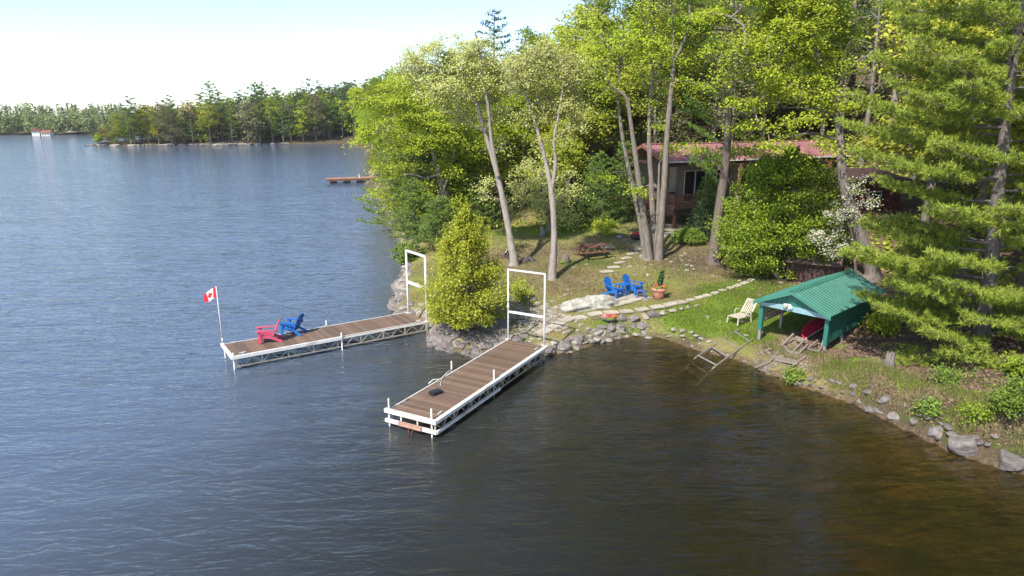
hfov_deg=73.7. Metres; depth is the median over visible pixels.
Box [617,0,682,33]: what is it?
budding tree
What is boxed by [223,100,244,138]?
budding tree
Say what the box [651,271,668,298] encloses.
planter
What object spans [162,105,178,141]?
pine tree
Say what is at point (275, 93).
pine tree
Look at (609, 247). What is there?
rock
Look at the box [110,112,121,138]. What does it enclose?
leafy tree
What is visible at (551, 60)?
oak tree
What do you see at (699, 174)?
patio door
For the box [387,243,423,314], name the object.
shore rocks
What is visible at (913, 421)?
shore rocks
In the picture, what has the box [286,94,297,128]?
leafy tree
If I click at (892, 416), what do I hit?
boulder
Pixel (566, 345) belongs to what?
boulder
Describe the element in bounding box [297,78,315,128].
pine tree
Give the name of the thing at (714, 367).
launch rails
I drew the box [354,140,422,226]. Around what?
evergreen
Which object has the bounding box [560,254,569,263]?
tree stump
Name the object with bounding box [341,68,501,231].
maple tree
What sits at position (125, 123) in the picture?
budding tree
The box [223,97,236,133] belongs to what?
leafy tree
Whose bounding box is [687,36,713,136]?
leafy tree
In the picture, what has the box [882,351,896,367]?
tree stump
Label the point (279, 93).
pine tree
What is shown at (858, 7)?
pine tree
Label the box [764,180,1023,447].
fallen leaves
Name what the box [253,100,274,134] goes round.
leafy tree
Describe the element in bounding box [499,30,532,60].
budding tree
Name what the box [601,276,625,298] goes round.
garden chair
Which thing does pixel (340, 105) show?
pine tree
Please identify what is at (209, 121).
leafy tree
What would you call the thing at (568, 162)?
hill maple
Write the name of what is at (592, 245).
picnic table
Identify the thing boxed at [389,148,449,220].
evergreen
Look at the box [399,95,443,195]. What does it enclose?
hill maple
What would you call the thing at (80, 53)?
sky
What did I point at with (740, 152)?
young maple
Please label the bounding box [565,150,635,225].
young pine
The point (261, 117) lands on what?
leafy tree
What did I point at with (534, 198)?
shrub
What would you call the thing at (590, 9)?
pine tree
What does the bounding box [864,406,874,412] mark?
boulder
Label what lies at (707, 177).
patio door
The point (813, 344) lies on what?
launch cradle
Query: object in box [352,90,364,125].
leafy tree
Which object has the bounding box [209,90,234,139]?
pine tree
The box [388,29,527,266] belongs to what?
oak tree
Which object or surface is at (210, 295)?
flagpole
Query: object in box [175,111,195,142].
pine tree
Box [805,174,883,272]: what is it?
blossom tree
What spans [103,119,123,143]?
leafy tree
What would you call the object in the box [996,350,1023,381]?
shrub
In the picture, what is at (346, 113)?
leafy tree
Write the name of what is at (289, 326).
garden chair
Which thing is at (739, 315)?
lounge chair
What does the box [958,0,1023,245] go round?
leafy tree
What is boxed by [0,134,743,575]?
water
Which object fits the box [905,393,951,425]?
shrub
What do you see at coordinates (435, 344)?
boulder
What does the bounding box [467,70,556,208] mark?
hill maple
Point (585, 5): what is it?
leafy tree
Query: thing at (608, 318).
flower basket
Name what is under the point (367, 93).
hill maple
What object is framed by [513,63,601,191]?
leafy tree
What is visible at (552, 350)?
boulder
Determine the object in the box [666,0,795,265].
white pine
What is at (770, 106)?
leafy tree
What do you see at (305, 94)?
leafy tree
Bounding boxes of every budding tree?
[90,129,103,143]
[104,127,116,141]
[117,108,136,140]
[146,100,185,143]
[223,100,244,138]
[232,96,266,142]
[238,94,265,136]
[245,106,263,131]
[273,98,297,140]
[298,87,332,138]
[372,64,411,148]
[374,110,407,187]
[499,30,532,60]
[505,52,554,192]
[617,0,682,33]
[626,62,700,158]
[696,0,780,141]
[739,16,789,134]
[854,0,879,111]
[857,0,916,142]
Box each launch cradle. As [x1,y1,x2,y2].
[781,333,808,353]
[807,340,822,351]
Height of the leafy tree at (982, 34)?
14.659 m
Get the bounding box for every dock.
[220,312,425,369]
[325,174,375,183]
[384,338,547,482]
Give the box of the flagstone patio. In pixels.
[610,291,650,305]
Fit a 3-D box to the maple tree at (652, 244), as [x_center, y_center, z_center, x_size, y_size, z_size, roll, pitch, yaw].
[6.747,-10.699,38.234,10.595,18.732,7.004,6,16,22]
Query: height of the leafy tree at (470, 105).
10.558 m
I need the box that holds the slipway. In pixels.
[755,351,806,367]
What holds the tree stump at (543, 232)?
on the ground at (650, 458)
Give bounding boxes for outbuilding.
[817,168,911,213]
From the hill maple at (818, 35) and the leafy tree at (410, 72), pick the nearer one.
the hill maple at (818, 35)
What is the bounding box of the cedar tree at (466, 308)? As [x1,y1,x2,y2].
[415,202,520,337]
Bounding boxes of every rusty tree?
[91,127,104,142]
[145,102,168,135]
[176,99,204,139]
[214,105,227,137]
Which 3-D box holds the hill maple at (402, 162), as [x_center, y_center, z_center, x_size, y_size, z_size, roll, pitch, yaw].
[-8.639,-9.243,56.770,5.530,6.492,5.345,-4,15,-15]
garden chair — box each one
[255,319,282,344]
[279,313,307,335]
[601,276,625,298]
[621,274,643,295]
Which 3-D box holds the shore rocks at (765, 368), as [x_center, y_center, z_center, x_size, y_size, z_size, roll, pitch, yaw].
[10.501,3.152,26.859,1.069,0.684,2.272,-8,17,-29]
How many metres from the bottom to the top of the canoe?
0.879 m
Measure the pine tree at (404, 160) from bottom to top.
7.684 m
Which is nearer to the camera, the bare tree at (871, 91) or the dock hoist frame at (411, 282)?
the dock hoist frame at (411, 282)
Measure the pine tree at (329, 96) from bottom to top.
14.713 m
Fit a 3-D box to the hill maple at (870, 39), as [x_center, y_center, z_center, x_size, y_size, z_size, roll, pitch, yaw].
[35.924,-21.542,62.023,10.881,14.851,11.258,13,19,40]
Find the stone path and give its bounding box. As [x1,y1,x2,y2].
[534,275,764,335]
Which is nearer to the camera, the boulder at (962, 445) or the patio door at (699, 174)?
the boulder at (962, 445)
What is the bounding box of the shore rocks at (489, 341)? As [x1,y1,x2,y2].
[425,320,540,365]
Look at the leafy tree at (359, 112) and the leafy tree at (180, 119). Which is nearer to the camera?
the leafy tree at (359, 112)
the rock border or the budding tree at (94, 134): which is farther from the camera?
the budding tree at (94, 134)
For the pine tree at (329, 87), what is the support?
on the ground at (650, 458)
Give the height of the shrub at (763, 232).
7.798 m
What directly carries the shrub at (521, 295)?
on the ground at (650, 458)
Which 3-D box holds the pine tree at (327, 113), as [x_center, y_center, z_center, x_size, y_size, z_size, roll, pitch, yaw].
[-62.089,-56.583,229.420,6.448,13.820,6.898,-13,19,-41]
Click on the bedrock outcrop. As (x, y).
(595, 302)
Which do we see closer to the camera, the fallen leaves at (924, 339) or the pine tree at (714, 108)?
the fallen leaves at (924, 339)
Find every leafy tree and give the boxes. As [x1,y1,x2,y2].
[91,132,105,143]
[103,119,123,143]
[106,110,130,140]
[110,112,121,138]
[115,107,145,143]
[135,104,151,140]
[135,104,158,142]
[146,115,167,143]
[166,108,180,137]
[175,103,198,135]
[176,107,191,140]
[185,111,207,141]
[192,103,225,143]
[193,102,203,136]
[194,103,217,138]
[215,109,239,140]
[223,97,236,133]
[245,104,273,141]
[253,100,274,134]
[260,96,282,138]
[261,97,288,134]
[272,93,294,123]
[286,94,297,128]
[289,100,316,139]
[301,93,320,132]
[302,88,324,129]
[305,93,328,131]
[316,94,340,135]
[321,93,342,133]
[337,88,357,136]
[351,120,360,132]
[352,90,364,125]
[353,84,380,154]
[353,96,381,157]
[367,112,382,156]
[377,110,420,161]
[385,126,421,179]
[391,59,422,92]
[398,74,478,197]
[415,64,481,154]
[433,147,509,208]
[444,60,475,111]
[453,93,487,183]
[463,106,509,179]
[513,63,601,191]
[535,2,682,189]
[555,39,605,168]
[568,0,638,146]
[599,27,637,159]
[607,8,679,134]
[613,11,691,176]
[637,0,719,142]
[657,0,753,83]
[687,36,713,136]
[703,0,829,140]
[845,0,1020,223]
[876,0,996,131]
[946,0,1021,189]
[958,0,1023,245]
[990,120,1023,214]
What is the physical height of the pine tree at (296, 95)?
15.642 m
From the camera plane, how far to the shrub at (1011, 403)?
19.54 m
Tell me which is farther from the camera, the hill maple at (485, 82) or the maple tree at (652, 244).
the hill maple at (485, 82)
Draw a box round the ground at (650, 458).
[0,42,1023,575]
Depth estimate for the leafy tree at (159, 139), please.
211.19 m
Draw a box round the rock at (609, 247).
[601,246,614,248]
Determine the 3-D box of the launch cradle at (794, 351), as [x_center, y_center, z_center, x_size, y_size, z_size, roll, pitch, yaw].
[11.690,2.311,28.104,1.527,0.375,1.054,-13,19,-41]
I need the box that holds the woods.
[0,102,194,132]
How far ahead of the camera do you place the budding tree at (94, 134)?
211.01 m
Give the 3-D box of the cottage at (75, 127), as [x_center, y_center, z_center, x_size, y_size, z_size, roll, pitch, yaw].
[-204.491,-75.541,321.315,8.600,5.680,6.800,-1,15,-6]
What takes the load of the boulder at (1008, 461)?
on the ground at (650, 458)
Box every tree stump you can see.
[539,226,547,236]
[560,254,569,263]
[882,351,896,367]
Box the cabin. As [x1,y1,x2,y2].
[40,130,54,135]
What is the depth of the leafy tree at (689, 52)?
61.33 m
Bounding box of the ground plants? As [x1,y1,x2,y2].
[827,326,1022,424]
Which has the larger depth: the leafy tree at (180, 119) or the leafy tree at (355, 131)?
the leafy tree at (355, 131)
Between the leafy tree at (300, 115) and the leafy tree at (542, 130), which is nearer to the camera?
the leafy tree at (542, 130)
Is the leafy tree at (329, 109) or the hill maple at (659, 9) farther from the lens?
the leafy tree at (329, 109)
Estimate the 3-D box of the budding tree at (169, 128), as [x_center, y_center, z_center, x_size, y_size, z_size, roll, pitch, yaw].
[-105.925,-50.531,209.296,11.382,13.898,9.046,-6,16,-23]
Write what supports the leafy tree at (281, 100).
on the ground at (650, 458)
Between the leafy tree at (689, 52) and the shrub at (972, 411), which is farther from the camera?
the leafy tree at (689, 52)
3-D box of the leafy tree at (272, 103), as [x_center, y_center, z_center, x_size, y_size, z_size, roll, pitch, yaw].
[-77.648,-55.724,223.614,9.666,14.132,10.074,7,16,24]
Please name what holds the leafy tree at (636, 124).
on the ground at (650, 458)
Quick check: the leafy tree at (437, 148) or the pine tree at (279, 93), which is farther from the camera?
the pine tree at (279, 93)
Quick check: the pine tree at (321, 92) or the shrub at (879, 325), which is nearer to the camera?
the shrub at (879, 325)
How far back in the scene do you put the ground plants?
24.89 m
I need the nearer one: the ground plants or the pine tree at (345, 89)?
the ground plants
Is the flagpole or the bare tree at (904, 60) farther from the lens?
the bare tree at (904, 60)
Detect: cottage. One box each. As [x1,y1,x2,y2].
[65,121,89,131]
[618,140,849,227]
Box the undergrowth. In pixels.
[399,73,1023,328]
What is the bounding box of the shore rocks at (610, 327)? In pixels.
[551,321,652,353]
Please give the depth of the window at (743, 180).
51.63 m
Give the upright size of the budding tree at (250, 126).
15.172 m
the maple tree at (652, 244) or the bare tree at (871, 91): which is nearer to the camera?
the maple tree at (652, 244)
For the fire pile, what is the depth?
40.64 m
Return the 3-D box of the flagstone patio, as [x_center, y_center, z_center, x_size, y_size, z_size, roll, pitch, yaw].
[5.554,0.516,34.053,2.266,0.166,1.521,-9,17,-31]
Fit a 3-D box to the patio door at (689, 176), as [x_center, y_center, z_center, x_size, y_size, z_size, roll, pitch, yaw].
[12.885,-7.390,49.717,0.940,2.300,0.085,-7,16,-24]
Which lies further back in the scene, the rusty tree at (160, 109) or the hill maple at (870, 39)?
the rusty tree at (160, 109)
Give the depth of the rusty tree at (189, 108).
214.79 m
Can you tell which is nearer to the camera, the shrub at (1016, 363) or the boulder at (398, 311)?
the shrub at (1016, 363)
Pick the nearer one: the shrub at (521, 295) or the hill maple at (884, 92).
the shrub at (521, 295)
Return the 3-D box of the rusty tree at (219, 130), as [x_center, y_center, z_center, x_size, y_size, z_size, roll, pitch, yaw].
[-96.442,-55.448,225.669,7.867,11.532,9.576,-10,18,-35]
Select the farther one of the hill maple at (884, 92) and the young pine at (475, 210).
the hill maple at (884, 92)
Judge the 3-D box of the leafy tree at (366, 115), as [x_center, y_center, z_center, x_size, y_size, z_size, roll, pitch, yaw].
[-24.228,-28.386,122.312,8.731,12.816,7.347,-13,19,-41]
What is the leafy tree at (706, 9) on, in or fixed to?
on the ground at (650, 458)
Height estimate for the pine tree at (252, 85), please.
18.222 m
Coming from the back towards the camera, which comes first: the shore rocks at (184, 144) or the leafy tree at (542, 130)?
the shore rocks at (184, 144)
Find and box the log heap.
[499,248,519,258]
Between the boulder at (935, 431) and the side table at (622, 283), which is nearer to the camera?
the boulder at (935, 431)
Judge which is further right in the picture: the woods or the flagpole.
the flagpole
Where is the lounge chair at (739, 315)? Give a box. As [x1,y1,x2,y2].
[726,298,756,325]
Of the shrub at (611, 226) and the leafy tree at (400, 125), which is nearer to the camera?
the shrub at (611, 226)
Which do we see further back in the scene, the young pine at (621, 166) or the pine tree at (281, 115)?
the pine tree at (281, 115)
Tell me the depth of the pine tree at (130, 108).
209.05 m
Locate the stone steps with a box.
[600,219,683,272]
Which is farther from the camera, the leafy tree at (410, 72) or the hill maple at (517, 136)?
the leafy tree at (410, 72)
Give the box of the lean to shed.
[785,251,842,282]
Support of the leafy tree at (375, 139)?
on the ground at (650, 458)
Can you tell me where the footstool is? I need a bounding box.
[636,289,645,298]
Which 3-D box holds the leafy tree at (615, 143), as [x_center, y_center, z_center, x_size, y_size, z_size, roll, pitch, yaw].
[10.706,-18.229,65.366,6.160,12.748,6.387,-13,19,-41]
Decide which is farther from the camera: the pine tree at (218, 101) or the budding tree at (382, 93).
the pine tree at (218, 101)
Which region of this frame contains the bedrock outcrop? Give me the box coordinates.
[560,294,618,312]
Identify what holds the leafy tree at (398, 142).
on the ground at (650, 458)
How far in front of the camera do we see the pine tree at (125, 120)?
211.28 m
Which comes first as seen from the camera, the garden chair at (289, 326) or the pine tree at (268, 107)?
the garden chair at (289, 326)
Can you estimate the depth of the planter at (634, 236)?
43.68 m
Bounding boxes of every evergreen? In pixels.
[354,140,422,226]
[385,177,436,243]
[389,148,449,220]
[409,195,460,246]
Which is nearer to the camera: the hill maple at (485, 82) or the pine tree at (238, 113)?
the hill maple at (485, 82)
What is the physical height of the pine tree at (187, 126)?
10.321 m
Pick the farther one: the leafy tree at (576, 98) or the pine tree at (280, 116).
the pine tree at (280, 116)
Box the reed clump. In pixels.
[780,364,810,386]
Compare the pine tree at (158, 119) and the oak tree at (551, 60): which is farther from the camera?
the pine tree at (158, 119)
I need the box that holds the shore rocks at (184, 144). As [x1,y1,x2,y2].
[85,142,287,145]
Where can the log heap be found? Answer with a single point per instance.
(505, 253)
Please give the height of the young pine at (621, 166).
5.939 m
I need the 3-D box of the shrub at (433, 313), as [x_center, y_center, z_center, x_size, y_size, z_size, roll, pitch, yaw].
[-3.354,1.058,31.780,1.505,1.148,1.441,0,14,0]
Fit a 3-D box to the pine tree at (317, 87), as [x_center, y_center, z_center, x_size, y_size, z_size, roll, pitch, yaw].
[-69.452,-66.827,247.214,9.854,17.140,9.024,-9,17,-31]
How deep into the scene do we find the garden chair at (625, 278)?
34.69 m
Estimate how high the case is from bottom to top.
0.114 m
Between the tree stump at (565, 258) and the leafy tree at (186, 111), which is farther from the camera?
the leafy tree at (186, 111)
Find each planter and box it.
[630,230,639,239]
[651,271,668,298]
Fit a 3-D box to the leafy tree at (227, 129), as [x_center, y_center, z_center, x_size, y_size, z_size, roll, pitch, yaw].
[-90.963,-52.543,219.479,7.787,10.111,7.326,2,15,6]
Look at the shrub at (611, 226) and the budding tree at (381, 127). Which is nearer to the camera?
the shrub at (611, 226)
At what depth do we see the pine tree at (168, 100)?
235.45 m
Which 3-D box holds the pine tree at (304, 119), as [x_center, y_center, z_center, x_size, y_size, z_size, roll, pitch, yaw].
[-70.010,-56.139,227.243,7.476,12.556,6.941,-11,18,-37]
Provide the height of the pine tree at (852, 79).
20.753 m
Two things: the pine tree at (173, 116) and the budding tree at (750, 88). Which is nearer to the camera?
the budding tree at (750, 88)
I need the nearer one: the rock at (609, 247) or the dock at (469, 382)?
the dock at (469, 382)
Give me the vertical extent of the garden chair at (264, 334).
0.941 m
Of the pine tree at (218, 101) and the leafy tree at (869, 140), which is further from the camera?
the pine tree at (218, 101)
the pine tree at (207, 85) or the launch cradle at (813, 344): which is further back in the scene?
the pine tree at (207, 85)
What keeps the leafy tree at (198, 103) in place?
on the ground at (650, 458)
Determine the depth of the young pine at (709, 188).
46.62 m
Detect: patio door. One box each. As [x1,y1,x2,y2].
[682,170,694,201]
[694,170,705,199]
[705,169,716,191]
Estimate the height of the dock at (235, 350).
2.650 m
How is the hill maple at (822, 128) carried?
on the ground at (650, 458)
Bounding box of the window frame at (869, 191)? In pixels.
[867,191,881,204]
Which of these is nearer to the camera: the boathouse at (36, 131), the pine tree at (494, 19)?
the pine tree at (494, 19)
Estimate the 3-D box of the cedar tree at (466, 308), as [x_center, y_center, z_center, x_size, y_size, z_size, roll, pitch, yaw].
[-1.937,-0.548,29.498,4.696,6.315,4.877,0,14,0]
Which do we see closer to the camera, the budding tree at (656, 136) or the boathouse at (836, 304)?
the boathouse at (836, 304)
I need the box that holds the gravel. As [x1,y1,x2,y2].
[753,339,808,373]
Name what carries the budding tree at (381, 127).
on the ground at (650, 458)
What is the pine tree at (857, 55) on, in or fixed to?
on the ground at (650, 458)
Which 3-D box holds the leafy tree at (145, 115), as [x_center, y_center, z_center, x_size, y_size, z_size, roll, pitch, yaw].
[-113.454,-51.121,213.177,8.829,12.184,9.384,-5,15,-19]
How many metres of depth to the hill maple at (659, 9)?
76.98 m
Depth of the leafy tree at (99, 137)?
209.15 m
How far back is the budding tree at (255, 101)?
226.29 m
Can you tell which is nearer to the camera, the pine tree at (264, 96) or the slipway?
the slipway
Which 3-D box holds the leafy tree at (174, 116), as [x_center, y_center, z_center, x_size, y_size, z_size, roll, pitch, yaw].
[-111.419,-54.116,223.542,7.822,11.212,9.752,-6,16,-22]
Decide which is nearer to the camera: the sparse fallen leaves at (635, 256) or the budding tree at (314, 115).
the sparse fallen leaves at (635, 256)
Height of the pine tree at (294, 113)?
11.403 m
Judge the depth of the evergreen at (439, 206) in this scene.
43.49 m
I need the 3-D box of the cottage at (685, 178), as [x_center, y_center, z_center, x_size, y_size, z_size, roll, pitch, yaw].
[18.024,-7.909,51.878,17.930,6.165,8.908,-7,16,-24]
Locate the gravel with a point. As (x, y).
(791, 340)
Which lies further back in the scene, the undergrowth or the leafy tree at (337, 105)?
the leafy tree at (337, 105)
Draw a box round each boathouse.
[30,128,41,135]
[753,269,885,350]
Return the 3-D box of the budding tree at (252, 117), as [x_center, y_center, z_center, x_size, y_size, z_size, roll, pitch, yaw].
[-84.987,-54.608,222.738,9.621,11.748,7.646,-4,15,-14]
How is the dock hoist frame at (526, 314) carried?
attached to the dock at (469, 382)
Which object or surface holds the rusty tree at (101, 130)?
on the ground at (650, 458)
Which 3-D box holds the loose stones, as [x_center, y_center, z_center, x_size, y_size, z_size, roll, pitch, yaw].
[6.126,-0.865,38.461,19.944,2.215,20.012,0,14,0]
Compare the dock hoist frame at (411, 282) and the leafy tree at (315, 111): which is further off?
the leafy tree at (315, 111)
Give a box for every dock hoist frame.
[405,249,429,333]
[506,268,546,363]
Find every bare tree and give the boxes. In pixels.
[843,0,905,166]
[882,0,968,157]
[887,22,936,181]
[968,27,1010,211]
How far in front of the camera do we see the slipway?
27.04 m
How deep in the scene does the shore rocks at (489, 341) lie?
29.55 m
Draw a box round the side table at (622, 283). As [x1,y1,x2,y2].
[618,282,629,295]
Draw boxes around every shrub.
[388,239,428,267]
[424,302,444,320]
[486,149,593,230]
[509,278,536,301]
[591,218,620,236]
[704,141,858,279]
[858,311,908,338]
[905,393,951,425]
[921,361,968,387]
[954,391,994,429]
[977,372,1023,420]
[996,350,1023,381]
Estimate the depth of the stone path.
32.49 m
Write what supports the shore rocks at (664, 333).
on the ground at (650, 458)
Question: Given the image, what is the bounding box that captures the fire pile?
[518,255,536,263]
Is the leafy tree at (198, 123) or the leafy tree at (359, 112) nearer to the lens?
the leafy tree at (359, 112)
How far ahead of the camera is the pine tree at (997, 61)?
27.16 m
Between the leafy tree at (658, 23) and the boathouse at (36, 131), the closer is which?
the leafy tree at (658, 23)
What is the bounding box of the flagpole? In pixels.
[203,287,223,342]
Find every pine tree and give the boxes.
[116,95,148,143]
[119,112,133,126]
[150,109,165,141]
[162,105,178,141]
[163,102,180,139]
[164,94,175,104]
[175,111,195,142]
[183,111,199,143]
[196,81,220,138]
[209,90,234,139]
[209,104,225,141]
[221,110,239,142]
[225,89,248,140]
[243,81,264,106]
[246,98,262,139]
[253,81,273,134]
[260,104,280,141]
[266,87,286,134]
[270,88,284,106]
[270,102,294,142]
[271,96,289,138]
[290,100,311,137]
[290,101,301,134]
[291,88,306,127]
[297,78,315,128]
[304,90,325,134]
[312,79,334,118]
[316,86,330,123]
[318,99,339,138]
[325,85,338,104]
[325,88,335,117]
[330,82,353,136]
[335,81,358,133]
[339,81,350,128]
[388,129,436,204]
[474,8,520,73]
[567,0,611,40]
[680,1,765,141]
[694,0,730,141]
[783,0,909,131]
[822,0,881,31]
[849,0,869,82]
[938,0,1023,314]
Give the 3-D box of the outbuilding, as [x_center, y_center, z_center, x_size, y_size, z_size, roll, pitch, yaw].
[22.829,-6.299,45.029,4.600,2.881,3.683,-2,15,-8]
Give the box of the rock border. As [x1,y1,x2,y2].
[619,304,698,321]
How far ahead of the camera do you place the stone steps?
40.73 m
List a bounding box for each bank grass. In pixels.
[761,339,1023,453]
[766,343,1004,435]
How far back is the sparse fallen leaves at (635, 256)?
38.49 m
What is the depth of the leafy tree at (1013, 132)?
23.48 m
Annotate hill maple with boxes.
[352,75,414,193]
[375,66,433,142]
[383,137,436,205]
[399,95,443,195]
[451,53,510,170]
[451,76,535,196]
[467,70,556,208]
[500,26,555,95]
[528,117,593,208]
[625,0,696,78]
[783,4,865,139]
[785,0,860,102]
[850,0,917,103]
[850,43,887,94]
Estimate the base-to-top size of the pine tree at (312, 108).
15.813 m
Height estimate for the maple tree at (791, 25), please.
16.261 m
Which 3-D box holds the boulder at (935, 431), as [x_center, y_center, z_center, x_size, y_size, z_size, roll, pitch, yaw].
[13.318,4.507,21.325,0.477,0.435,0.496,-10,18,-35]
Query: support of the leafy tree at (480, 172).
on the ground at (650, 458)
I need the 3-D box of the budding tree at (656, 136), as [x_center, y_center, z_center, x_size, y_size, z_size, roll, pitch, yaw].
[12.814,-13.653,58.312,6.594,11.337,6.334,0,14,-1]
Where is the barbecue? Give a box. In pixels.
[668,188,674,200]
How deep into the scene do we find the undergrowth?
45.58 m
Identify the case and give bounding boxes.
[428,388,442,395]
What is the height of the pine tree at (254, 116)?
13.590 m
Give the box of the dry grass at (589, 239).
[403,211,794,336]
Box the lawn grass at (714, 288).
[565,256,814,344]
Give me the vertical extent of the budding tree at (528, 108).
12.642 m
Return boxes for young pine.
[448,172,500,228]
[556,160,607,217]
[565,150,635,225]
[590,140,655,219]
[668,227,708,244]
[683,177,728,222]
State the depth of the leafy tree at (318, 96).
239.09 m
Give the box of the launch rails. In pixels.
[680,329,752,386]
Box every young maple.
[656,140,767,255]
[711,129,846,216]
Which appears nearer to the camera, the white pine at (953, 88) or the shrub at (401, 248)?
the white pine at (953, 88)
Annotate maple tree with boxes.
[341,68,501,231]
[538,0,736,260]
[683,0,882,282]
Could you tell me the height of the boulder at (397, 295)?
0.731 m
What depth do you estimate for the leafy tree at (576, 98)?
63.47 m
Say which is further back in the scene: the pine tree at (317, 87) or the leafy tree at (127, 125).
the pine tree at (317, 87)
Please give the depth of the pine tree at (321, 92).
236.19 m
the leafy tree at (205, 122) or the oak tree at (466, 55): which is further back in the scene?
the leafy tree at (205, 122)
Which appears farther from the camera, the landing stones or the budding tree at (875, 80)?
the budding tree at (875, 80)
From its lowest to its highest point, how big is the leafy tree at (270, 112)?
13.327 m
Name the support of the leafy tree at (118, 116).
on the ground at (650, 458)
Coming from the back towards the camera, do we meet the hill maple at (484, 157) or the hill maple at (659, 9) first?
the hill maple at (659, 9)
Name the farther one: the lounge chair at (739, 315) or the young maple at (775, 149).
the young maple at (775, 149)
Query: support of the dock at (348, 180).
in the water
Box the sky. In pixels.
[0,0,864,116]
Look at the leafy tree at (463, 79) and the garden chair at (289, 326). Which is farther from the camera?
the leafy tree at (463, 79)
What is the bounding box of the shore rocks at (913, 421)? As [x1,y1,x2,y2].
[790,376,998,445]
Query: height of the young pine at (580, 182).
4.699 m
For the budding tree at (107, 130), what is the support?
on the ground at (650, 458)
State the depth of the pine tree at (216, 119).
215.79 m
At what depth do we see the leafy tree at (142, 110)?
217.89 m
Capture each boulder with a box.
[392,308,401,314]
[393,290,406,301]
[431,341,441,346]
[494,319,506,326]
[545,346,556,354]
[555,340,571,351]
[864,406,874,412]
[886,411,898,421]
[927,425,943,437]
[947,435,978,455]
[999,449,1023,470]
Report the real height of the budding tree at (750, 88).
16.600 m
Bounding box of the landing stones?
[667,327,711,342]
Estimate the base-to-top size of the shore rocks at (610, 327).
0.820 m
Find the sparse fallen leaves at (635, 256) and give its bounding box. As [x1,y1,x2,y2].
[477,238,807,299]
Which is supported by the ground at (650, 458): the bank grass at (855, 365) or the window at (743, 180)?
the bank grass at (855, 365)
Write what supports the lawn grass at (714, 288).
on the ground at (650, 458)
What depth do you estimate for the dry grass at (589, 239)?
38.77 m
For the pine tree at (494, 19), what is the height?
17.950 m
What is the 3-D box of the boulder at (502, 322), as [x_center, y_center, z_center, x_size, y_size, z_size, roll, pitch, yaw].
[-0.514,1.723,31.418,0.762,0.574,0.698,11,18,37]
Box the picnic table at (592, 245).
[572,243,612,259]
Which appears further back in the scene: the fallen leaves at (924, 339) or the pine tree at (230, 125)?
the pine tree at (230, 125)
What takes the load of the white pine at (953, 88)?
on the ground at (650, 458)
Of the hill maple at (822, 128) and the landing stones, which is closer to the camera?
the landing stones
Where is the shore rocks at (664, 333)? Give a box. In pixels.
[662,332,757,362]
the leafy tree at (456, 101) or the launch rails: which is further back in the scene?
the leafy tree at (456, 101)
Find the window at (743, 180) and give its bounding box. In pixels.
[741,171,750,183]
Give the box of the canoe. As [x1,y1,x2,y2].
[801,317,824,340]
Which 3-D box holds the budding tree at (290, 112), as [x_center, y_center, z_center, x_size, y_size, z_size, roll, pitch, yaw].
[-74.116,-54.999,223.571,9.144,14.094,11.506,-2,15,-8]
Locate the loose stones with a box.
[429,236,782,350]
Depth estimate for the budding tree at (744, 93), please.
68.38 m
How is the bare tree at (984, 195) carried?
on the ground at (650, 458)
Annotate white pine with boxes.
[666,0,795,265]
[834,0,1023,370]
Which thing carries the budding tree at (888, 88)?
on the ground at (650, 458)
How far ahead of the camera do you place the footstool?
33.88 m
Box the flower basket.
[591,314,617,321]
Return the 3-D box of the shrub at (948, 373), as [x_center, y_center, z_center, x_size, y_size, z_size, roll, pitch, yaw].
[14.594,3.053,22.894,1.612,1.082,1.694,0,14,0]
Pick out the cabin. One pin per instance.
(46, 132)
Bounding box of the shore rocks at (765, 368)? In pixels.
[751,356,810,376]
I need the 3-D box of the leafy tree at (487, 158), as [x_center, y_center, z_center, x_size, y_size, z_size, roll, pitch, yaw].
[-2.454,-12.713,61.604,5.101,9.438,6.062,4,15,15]
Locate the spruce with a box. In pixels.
[683,197,713,240]
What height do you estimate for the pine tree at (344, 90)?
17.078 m
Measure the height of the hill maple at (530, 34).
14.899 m
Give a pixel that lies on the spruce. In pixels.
(700, 218)
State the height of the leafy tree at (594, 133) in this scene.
16.851 m
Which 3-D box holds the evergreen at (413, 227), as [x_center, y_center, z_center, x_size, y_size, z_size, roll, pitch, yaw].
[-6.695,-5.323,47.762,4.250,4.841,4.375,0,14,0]
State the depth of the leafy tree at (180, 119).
216.75 m
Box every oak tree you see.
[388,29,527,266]
[487,34,605,280]

